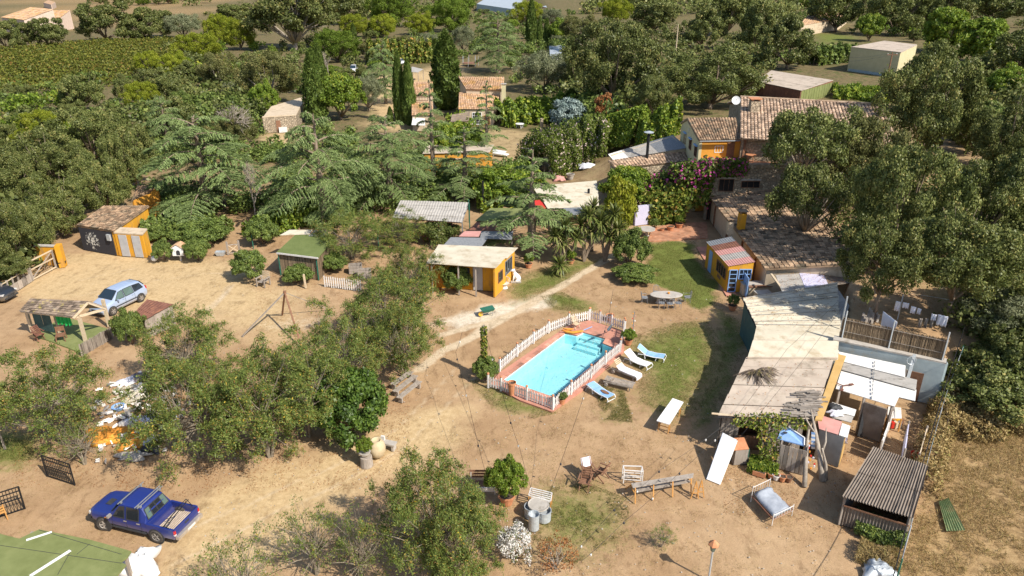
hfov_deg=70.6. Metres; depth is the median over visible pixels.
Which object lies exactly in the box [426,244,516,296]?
yellow hut
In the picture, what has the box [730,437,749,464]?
cupboard
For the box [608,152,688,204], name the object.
vine covered wing
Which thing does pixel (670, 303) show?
metal chair
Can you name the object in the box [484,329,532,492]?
light string
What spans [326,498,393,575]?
feathery sapling
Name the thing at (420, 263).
feathery tree
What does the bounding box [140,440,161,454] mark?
black bag
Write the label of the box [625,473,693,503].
trestle table
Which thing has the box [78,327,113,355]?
reed retaining fence
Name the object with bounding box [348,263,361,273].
crate trough
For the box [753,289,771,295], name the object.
sink unit
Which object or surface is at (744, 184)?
window
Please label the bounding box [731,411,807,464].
roof creeper
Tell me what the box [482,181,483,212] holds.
flue pipe
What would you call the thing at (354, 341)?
feathery tree
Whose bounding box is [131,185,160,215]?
orange outbuilding
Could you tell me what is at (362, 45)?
oak tree
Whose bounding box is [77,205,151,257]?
workshop
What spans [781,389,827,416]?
old shingle patch
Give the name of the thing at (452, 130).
leafy tree
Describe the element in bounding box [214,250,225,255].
water trough
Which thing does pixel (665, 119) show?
green hedge
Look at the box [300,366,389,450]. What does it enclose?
evergreen bush
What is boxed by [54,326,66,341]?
brown garden chair
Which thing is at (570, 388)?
picket fence
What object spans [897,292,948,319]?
clothes line
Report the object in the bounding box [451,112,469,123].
bark awning
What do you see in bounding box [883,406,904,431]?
white workbench
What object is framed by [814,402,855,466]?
pink roof shed
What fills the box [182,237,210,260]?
shrub
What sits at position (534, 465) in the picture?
pebbles
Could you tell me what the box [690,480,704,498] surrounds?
folded trestle
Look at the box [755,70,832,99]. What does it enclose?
rusty shed
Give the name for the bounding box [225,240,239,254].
wooden gate
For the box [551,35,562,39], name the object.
olive tree
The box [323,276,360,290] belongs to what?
grey picket fence
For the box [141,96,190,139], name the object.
cedar tree
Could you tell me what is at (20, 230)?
oak tree
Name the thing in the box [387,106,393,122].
cypress tree
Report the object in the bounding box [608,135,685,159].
lean to roof
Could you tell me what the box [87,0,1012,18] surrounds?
distant wood
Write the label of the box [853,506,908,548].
creeping weeds
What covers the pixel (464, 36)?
olive tree
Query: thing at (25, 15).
farmhouse
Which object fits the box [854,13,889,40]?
leafy tree
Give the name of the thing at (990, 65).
oak tree
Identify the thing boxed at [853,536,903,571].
brush heap
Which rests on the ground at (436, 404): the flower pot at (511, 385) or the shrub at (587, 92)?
the shrub at (587, 92)
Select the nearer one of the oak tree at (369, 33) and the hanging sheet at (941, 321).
the hanging sheet at (941, 321)
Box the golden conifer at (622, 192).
[602,173,638,236]
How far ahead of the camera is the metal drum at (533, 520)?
34.87 m
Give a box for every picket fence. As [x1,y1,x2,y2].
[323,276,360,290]
[487,307,626,409]
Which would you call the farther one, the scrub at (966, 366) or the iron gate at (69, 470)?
the scrub at (966, 366)
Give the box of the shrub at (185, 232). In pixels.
[165,218,233,243]
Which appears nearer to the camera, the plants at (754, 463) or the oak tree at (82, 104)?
the plants at (754, 463)
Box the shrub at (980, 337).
[976,329,1005,342]
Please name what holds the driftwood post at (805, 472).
on the ground at (436, 404)
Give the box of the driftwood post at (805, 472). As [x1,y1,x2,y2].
[802,429,814,486]
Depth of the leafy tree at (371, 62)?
192.18 m
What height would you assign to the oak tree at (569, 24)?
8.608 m
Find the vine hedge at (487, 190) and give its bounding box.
[467,160,546,213]
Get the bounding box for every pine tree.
[8,126,40,147]
[15,109,69,129]
[118,80,160,105]
[133,50,160,68]
[135,0,151,4]
[153,50,190,72]
[168,31,221,60]
[201,12,236,42]
[221,19,255,49]
[311,28,363,61]
[337,13,370,35]
[362,0,417,24]
[368,13,396,37]
[403,10,436,32]
[424,0,475,31]
[459,0,477,7]
[506,0,544,22]
[596,0,634,21]
[798,0,816,6]
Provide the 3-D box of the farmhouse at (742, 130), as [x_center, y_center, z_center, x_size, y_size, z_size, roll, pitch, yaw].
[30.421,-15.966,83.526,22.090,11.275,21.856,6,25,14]
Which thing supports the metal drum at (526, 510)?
on the ground at (436, 404)
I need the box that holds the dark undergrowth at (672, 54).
[0,0,1023,268]
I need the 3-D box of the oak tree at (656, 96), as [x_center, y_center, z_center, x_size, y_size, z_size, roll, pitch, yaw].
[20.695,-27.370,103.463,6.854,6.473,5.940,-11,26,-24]
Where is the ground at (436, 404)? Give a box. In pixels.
[0,0,1023,575]
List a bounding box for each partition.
[879,408,894,449]
[901,421,910,456]
[918,425,928,460]
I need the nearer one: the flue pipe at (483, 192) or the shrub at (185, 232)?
the shrub at (185, 232)
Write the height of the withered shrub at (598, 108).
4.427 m
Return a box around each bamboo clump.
[922,5,970,45]
[957,16,1009,58]
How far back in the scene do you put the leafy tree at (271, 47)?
210.17 m
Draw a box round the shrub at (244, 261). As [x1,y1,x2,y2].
[227,248,267,279]
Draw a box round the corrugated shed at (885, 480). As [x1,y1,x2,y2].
[838,447,927,542]
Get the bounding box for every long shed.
[477,0,523,15]
[712,282,848,449]
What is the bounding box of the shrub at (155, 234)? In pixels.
[147,226,170,239]
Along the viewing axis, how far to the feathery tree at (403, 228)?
69.55 m
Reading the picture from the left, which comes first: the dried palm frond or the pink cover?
the pink cover
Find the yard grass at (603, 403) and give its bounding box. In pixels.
[0,380,632,561]
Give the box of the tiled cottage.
[458,77,506,124]
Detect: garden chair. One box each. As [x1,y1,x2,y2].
[29,325,44,341]
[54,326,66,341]
[578,466,592,492]
[580,456,596,479]
[593,462,610,483]
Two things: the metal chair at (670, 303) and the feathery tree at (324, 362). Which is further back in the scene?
the metal chair at (670, 303)
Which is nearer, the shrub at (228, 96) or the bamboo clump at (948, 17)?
the shrub at (228, 96)
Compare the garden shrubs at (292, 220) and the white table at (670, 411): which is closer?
the white table at (670, 411)
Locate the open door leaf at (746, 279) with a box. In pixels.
[743,273,748,296]
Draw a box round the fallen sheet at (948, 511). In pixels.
[939,497,964,530]
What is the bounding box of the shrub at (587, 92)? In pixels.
[582,89,597,98]
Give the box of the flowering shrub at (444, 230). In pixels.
[420,218,461,244]
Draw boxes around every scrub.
[0,2,919,146]
[0,5,1017,141]
[922,392,1023,445]
[945,341,1023,413]
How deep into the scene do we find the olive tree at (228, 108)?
126.86 m
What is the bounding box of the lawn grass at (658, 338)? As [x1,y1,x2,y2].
[506,241,742,425]
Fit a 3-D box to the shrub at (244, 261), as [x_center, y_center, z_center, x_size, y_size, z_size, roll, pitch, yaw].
[-22.954,-2.075,62.586,3.417,3.051,3.388,2,24,4]
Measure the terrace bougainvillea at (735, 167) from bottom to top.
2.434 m
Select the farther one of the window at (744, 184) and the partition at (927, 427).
the window at (744, 184)
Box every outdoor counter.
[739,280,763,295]
[747,285,772,296]
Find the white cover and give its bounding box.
[575,163,594,168]
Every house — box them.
[44,0,55,8]
[171,241,184,260]
[422,145,493,172]
[799,13,845,33]
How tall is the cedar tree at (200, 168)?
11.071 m
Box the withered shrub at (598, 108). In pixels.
[594,92,617,114]
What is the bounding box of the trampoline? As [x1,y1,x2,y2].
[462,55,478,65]
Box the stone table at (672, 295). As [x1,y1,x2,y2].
[650,291,682,303]
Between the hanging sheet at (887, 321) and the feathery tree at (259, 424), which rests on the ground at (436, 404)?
the feathery tree at (259, 424)
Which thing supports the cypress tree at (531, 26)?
on the ground at (436, 404)
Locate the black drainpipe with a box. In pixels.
[856,407,863,436]
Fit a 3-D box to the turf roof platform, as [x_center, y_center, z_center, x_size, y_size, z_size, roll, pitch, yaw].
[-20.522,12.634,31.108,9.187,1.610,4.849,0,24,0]
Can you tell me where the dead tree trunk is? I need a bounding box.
[804,410,827,481]
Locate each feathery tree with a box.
[0,340,115,457]
[110,332,252,485]
[130,300,239,396]
[195,322,336,464]
[245,330,350,445]
[295,294,387,378]
[309,207,391,263]
[340,265,448,361]
[355,438,508,575]
[360,297,445,387]
[367,204,427,247]
[369,241,448,299]
[409,481,503,575]
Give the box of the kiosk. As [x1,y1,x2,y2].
[705,237,754,291]
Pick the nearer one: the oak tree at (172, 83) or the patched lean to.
the patched lean to
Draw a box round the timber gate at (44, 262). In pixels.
[25,250,56,280]
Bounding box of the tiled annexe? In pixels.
[412,82,433,130]
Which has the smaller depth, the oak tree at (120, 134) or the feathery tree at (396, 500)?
the feathery tree at (396, 500)
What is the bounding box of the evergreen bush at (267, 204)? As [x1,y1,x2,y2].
[264,190,296,218]
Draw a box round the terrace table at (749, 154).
[746,153,755,161]
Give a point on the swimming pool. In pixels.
(538, 370)
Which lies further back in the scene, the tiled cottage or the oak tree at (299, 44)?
the oak tree at (299, 44)
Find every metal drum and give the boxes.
[523,502,530,519]
[527,510,540,531]
[539,507,551,523]
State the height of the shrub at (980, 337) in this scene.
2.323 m
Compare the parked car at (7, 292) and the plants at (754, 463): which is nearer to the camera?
the plants at (754, 463)
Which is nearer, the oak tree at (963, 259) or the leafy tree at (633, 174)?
the oak tree at (963, 259)
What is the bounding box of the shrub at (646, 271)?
[610,262,661,283]
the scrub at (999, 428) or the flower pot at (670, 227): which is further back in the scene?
the flower pot at (670, 227)
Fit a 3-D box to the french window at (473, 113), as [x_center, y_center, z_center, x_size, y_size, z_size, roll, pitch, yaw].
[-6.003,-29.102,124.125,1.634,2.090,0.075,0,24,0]
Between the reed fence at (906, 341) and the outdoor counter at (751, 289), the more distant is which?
the outdoor counter at (751, 289)
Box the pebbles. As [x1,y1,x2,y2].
[195,286,872,575]
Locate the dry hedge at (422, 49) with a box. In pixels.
[365,35,432,63]
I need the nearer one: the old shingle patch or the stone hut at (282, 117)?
the old shingle patch
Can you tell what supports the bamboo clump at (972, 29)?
on the ground at (436, 404)
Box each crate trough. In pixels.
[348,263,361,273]
[357,267,371,278]
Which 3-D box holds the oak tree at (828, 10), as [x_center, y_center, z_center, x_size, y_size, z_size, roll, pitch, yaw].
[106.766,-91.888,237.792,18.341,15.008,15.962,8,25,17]
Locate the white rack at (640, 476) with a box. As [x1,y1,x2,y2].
[622,465,643,483]
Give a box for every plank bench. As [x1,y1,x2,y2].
[390,371,413,388]
[392,374,417,395]
[396,380,421,402]
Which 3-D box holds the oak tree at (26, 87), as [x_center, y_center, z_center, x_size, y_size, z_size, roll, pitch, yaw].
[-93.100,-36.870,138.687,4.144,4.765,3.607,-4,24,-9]
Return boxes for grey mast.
[840,296,847,327]
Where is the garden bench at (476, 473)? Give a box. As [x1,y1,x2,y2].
[469,470,496,494]
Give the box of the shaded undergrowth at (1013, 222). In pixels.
[829,164,1023,386]
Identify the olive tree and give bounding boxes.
[161,13,200,35]
[214,104,229,114]
[220,82,236,92]
[356,74,385,110]
[419,32,437,41]
[451,24,474,51]
[511,50,572,91]
[542,9,563,23]
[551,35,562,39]
[961,284,1023,330]
[976,344,1023,374]
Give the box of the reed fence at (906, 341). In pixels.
[839,311,950,359]
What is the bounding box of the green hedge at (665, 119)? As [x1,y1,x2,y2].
[598,95,683,149]
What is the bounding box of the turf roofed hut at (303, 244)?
[276,230,336,279]
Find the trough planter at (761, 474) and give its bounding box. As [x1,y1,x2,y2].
[752,470,765,478]
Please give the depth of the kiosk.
61.38 m
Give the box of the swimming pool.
[491,320,623,412]
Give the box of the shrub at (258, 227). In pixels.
[242,214,280,244]
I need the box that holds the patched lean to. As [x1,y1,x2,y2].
[770,273,849,290]
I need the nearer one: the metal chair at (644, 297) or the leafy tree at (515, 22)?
the metal chair at (644, 297)
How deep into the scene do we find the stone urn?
39.80 m
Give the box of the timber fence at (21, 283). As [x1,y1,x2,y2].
[0,268,31,290]
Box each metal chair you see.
[641,291,647,300]
[658,298,664,308]
[666,299,674,307]
[674,298,681,309]
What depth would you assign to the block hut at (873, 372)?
43.91 m
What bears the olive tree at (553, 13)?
on the ground at (436, 404)
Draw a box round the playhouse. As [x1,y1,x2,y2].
[778,427,810,474]
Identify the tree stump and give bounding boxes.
[360,453,372,468]
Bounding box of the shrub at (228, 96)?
[223,91,240,102]
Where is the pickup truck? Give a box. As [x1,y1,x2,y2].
[88,482,202,543]
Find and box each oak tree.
[0,18,22,46]
[0,83,15,99]
[0,123,17,144]
[0,143,43,204]
[0,198,56,249]
[0,202,36,273]
[0,252,32,285]
[8,22,42,47]
[14,83,36,97]
[16,127,93,185]
[18,172,86,236]
[24,17,68,43]
[41,106,113,159]
[55,72,105,106]
[57,101,87,113]
[64,150,132,209]
[72,1,132,38]
[95,112,157,186]
[97,0,109,3]
[111,72,131,97]
[112,0,133,5]
[120,6,171,38]
[132,68,160,92]
[143,9,178,33]
[148,95,202,132]
[149,73,184,99]
[152,0,165,4]
[173,59,201,80]
[195,51,240,82]
[202,109,257,141]
[212,2,251,20]
[233,49,301,94]
[240,51,264,60]
[297,41,305,53]
[322,0,369,16]
[334,67,354,76]
[355,67,367,78]
[357,37,381,52]
[364,30,376,37]
[365,51,381,60]
[389,35,417,57]
[478,9,489,13]
[558,14,597,44]
[561,17,661,97]
[566,44,594,78]
[630,0,683,31]
[631,73,677,113]
[663,45,765,109]
[681,7,727,45]
[699,0,753,32]
[738,0,785,46]
[759,11,818,68]
[761,103,862,169]
[763,160,862,230]
[807,0,865,31]
[812,109,913,206]
[833,211,933,319]
[850,139,985,256]
[864,0,934,35]
[870,38,990,150]
[901,206,1023,326]
[908,29,922,41]
[922,0,977,26]
[934,362,1023,427]
[941,147,1023,246]
[953,123,986,153]
[968,91,1023,166]
[971,0,1023,19]
[972,321,1023,358]
[977,274,1015,308]
[980,56,996,72]
[993,28,1023,67]
[1004,334,1023,377]
[1007,372,1022,403]
[1014,281,1023,322]
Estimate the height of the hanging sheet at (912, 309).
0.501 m
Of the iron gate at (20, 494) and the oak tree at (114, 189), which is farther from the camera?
the oak tree at (114, 189)
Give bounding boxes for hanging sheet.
[881,311,896,328]
[894,301,900,311]
[902,302,908,308]
[910,306,915,313]
[917,318,922,327]
[923,318,927,327]
[930,314,936,320]
[936,314,947,326]
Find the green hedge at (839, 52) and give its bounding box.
[804,41,858,65]
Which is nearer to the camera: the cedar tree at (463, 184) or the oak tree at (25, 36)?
the cedar tree at (463, 184)
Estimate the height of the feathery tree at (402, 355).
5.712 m
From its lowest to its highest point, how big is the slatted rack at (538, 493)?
0.742 m
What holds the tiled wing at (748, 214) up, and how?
on the ground at (436, 404)
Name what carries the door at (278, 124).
in the stone hut at (282, 117)
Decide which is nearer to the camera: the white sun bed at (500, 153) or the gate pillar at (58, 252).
the gate pillar at (58, 252)
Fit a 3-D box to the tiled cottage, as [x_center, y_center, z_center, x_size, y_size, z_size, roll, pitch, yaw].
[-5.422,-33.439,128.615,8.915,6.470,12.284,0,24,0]
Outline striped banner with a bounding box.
[811,432,814,448]
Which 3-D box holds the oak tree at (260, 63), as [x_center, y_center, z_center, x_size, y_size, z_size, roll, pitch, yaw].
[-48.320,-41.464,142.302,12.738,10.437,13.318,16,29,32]
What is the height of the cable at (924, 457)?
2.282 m
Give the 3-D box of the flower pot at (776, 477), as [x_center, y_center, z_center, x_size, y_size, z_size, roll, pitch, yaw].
[14.056,10.064,38.492,0.418,0.300,0.408,0,24,0]
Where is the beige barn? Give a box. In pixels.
[847,41,916,75]
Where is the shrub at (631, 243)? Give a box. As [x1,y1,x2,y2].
[612,226,653,262]
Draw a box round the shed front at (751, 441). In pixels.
[718,418,802,451]
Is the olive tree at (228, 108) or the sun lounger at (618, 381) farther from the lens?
the olive tree at (228, 108)
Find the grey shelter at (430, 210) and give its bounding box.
[392,200,469,238]
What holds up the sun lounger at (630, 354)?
on the ground at (436, 404)
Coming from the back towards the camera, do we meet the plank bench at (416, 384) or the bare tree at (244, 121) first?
the bare tree at (244, 121)
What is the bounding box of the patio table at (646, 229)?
[639,226,654,235]
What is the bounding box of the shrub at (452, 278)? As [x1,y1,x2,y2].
[440,265,472,291]
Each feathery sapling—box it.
[50,411,106,464]
[187,519,288,575]
[262,493,357,575]
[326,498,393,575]
[647,523,677,551]
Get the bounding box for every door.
[118,235,130,256]
[131,235,143,256]
[276,120,280,131]
[473,267,482,289]
[707,250,712,272]
[726,142,734,157]
[727,270,737,291]
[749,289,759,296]
[906,371,923,400]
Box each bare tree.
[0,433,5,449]
[217,105,253,138]
[242,163,263,214]
[322,53,330,70]
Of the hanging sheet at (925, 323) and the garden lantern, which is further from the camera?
the hanging sheet at (925, 323)
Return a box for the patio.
[648,222,707,241]
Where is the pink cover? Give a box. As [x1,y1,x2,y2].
[552,175,565,181]
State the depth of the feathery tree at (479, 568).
30.10 m
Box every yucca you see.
[544,214,588,264]
[548,253,572,276]
[572,204,610,261]
[576,195,605,251]
[592,200,631,261]
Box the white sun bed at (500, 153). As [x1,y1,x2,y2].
[492,152,508,157]
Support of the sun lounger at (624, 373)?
on the ground at (436, 404)
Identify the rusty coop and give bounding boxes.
[136,299,175,335]
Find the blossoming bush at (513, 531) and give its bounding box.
[495,519,532,565]
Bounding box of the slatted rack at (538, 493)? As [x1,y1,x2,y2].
[528,487,552,507]
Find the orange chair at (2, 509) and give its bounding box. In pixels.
[0,504,8,519]
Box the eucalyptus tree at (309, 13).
[238,0,340,49]
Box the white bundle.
[825,409,845,416]
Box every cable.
[736,303,835,416]
[738,309,840,438]
[893,317,967,575]
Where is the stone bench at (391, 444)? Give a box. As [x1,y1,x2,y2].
[381,435,396,451]
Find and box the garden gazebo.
[411,67,423,81]
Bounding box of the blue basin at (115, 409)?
[111,402,124,411]
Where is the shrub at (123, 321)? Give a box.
[108,307,146,344]
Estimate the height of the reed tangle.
2.500 m
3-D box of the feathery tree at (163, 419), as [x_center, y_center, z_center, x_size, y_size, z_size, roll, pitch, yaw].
[-17.444,6.403,38.784,6.922,7.218,7.773,-7,25,-15]
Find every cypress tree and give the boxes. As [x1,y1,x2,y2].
[300,48,328,120]
[313,43,326,75]
[350,23,356,38]
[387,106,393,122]
[391,50,404,123]
[401,58,416,125]
[427,31,462,109]
[431,38,436,55]
[525,0,536,41]
[536,16,542,45]
[543,18,550,43]
[564,88,579,99]
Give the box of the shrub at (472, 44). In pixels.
[468,39,484,53]
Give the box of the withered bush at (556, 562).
[536,529,578,573]
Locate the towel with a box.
[617,363,641,380]
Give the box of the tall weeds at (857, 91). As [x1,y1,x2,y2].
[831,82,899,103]
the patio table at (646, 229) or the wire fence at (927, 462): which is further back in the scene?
the patio table at (646, 229)
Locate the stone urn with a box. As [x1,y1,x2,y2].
[370,437,385,458]
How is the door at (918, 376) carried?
in the block hut at (873, 372)
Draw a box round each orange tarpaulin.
[84,425,137,446]
[117,433,145,450]
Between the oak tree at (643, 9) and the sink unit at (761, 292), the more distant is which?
the oak tree at (643, 9)
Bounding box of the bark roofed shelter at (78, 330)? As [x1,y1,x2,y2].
[19,298,109,352]
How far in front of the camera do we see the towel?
48.06 m
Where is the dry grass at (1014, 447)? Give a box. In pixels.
[899,413,1023,575]
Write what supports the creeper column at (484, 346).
on the ground at (436, 404)
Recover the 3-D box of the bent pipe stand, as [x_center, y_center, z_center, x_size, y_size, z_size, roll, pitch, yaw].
[24.454,4.933,44.360,0.698,1.717,0.391,-11,26,-23]
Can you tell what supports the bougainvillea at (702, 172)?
attached to the farmhouse at (742, 130)
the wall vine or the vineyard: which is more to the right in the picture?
the wall vine
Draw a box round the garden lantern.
[708,540,718,575]
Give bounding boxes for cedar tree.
[136,114,282,224]
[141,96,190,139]
[252,110,392,233]
[327,114,436,215]
[361,41,393,103]
[408,80,469,179]
[422,126,500,201]
[468,11,526,72]
[470,81,508,154]
[479,150,593,258]
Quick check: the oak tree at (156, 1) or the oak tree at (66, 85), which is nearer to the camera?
the oak tree at (66, 85)
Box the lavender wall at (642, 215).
[634,204,650,225]
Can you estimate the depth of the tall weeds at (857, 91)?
118.62 m
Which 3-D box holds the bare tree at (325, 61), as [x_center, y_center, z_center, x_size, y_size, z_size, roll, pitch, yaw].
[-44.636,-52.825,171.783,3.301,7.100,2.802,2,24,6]
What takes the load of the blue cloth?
on the rubbish scraps
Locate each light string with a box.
[456,334,484,469]
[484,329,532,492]
[548,292,612,495]
[580,427,720,547]
[581,428,725,561]
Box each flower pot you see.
[355,435,373,457]
[508,380,515,395]
[523,253,534,267]
[556,391,567,404]
[566,173,574,179]
[567,250,576,263]
[621,328,636,345]
[649,218,659,230]
[666,225,674,230]
[675,215,684,227]
[726,293,739,310]
[772,473,780,480]
[779,474,786,481]
[785,474,792,482]
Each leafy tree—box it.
[247,78,278,110]
[267,44,276,50]
[316,71,367,119]
[325,65,342,73]
[367,60,379,66]
[428,120,477,146]
[472,164,534,201]
[505,19,519,26]
[549,17,565,35]
[597,164,656,203]
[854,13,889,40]
[984,61,1023,98]
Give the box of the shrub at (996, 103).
[976,100,1013,115]
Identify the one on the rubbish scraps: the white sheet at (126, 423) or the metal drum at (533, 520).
the white sheet at (126, 423)
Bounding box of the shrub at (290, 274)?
[282,263,314,282]
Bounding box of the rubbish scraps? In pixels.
[88,369,193,463]
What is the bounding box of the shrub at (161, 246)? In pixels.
[150,237,173,261]
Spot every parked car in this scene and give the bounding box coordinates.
[0,282,17,300]
[89,279,146,315]
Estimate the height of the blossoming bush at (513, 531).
2.034 m
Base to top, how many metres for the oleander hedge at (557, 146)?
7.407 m
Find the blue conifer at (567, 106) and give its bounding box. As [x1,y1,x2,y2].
[549,96,586,126]
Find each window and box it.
[472,112,481,124]
[498,269,502,283]
[505,256,511,275]
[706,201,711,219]
[716,259,726,279]
[718,179,734,190]
[738,269,751,278]
[741,181,759,187]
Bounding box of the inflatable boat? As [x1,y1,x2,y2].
[562,328,583,333]
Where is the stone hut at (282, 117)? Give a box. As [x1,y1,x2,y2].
[262,97,304,132]
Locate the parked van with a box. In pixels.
[350,64,356,71]
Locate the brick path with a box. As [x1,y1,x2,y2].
[696,246,736,296]
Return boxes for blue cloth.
[131,373,148,381]
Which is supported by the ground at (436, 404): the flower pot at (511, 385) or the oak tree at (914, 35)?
the oak tree at (914, 35)
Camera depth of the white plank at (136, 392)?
45.43 m
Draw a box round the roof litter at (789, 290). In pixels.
[720,195,847,413]
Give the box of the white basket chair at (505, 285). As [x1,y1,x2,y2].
[503,276,509,288]
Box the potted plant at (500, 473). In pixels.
[483,453,528,506]
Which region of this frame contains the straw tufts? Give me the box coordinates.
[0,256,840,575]
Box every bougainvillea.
[637,155,718,208]
[703,156,749,177]
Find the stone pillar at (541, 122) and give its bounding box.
[540,118,543,131]
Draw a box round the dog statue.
[511,269,520,282]
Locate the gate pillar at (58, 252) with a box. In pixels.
[34,243,67,267]
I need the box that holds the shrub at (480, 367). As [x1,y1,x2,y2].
[471,355,498,380]
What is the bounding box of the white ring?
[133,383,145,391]
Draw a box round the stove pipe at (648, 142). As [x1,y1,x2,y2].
[644,131,653,158]
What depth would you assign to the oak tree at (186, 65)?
167.54 m
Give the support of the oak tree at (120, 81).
on the ground at (436, 404)
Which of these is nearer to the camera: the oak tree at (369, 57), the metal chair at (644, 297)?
the metal chair at (644, 297)
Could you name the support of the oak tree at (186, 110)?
on the ground at (436, 404)
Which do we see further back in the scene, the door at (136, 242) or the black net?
the door at (136, 242)
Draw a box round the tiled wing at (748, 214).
[710,186,852,294]
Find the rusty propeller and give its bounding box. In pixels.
[836,382,853,390]
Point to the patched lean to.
(810, 280)
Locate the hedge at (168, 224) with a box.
[139,211,234,241]
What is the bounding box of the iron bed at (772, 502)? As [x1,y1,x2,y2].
[750,478,793,523]
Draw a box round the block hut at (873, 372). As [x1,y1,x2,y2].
[831,335,947,441]
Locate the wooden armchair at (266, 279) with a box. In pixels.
[255,270,270,287]
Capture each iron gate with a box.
[0,486,25,516]
[40,455,75,484]
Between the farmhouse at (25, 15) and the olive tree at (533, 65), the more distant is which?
the farmhouse at (25, 15)
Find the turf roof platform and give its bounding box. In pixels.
[0,529,132,575]
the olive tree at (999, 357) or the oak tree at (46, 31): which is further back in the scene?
the oak tree at (46, 31)
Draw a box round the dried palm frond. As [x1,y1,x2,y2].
[733,367,780,386]
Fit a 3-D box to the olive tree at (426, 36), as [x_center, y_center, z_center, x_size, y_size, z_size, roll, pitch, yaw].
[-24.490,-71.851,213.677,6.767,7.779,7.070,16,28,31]
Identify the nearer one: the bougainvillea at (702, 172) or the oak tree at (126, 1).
the bougainvillea at (702, 172)
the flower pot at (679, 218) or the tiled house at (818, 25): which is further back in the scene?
the tiled house at (818, 25)
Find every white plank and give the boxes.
[107,389,133,402]
[112,384,136,391]
[115,394,145,407]
[123,390,139,402]
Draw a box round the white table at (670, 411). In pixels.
[657,398,682,433]
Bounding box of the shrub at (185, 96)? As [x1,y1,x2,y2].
[168,89,193,103]
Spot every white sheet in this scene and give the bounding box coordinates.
[112,376,135,386]
[113,451,153,461]
[118,414,158,425]
[119,544,161,575]
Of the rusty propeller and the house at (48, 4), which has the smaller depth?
the rusty propeller
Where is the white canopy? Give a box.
[412,118,424,127]
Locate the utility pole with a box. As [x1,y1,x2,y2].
[887,52,897,70]
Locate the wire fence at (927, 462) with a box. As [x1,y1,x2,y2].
[897,346,963,575]
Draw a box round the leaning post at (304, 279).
[303,274,306,287]
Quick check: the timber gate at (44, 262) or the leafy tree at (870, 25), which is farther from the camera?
the leafy tree at (870, 25)
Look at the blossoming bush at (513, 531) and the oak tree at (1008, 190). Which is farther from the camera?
the oak tree at (1008, 190)
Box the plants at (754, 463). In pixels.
[746,454,778,477]
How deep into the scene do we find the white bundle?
40.56 m
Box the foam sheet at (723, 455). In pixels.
[707,433,736,484]
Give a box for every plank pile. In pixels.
[861,312,873,323]
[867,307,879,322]
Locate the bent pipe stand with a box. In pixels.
[906,354,916,377]
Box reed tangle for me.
[909,374,969,497]
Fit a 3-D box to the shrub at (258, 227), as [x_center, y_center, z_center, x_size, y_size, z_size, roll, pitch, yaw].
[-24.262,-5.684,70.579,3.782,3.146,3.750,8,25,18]
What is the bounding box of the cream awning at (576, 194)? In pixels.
[534,181,598,229]
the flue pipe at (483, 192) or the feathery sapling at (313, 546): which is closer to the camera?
the feathery sapling at (313, 546)
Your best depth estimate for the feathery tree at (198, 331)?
45.73 m
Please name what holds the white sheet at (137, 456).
on the rubbish scraps
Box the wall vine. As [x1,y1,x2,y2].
[641,182,711,224]
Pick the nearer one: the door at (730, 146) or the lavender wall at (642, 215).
the lavender wall at (642, 215)
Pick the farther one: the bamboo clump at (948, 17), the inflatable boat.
the bamboo clump at (948, 17)
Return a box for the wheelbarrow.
[478,304,501,315]
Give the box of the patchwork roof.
[444,208,524,246]
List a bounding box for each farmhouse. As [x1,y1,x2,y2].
[1,7,73,32]
[680,96,893,219]
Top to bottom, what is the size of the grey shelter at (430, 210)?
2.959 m
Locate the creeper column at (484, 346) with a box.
[480,325,487,375]
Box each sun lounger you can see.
[586,381,615,402]
[603,375,635,390]
[611,357,635,380]
[623,348,652,370]
[637,344,666,362]
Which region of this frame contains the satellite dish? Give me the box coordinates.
[732,96,740,104]
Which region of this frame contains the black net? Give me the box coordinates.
[827,403,842,410]
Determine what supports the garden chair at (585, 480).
on the ground at (436, 404)
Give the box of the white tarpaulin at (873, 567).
[862,558,899,575]
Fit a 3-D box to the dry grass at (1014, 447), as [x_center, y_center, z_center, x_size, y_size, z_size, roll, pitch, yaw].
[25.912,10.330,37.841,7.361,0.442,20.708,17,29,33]
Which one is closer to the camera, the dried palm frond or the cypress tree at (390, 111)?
the dried palm frond
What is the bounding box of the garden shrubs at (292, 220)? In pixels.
[241,203,319,235]
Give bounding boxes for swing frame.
[242,290,327,346]
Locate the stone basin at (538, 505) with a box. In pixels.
[528,497,548,511]
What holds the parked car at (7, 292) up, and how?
on the ground at (436, 404)
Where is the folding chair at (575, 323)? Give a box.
[570,315,580,329]
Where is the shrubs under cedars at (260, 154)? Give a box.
[132,116,539,227]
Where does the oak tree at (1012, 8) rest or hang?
on the ground at (436, 404)
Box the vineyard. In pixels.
[0,35,182,90]
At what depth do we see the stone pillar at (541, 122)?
118.11 m
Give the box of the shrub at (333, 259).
[314,251,347,270]
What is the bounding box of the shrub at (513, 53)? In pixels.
[504,51,521,55]
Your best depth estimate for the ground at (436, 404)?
43.16 m
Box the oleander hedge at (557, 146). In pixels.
[514,112,613,178]
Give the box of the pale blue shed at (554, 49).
[549,45,568,59]
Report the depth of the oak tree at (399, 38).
203.37 m
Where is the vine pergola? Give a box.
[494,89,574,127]
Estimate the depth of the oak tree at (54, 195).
71.14 m

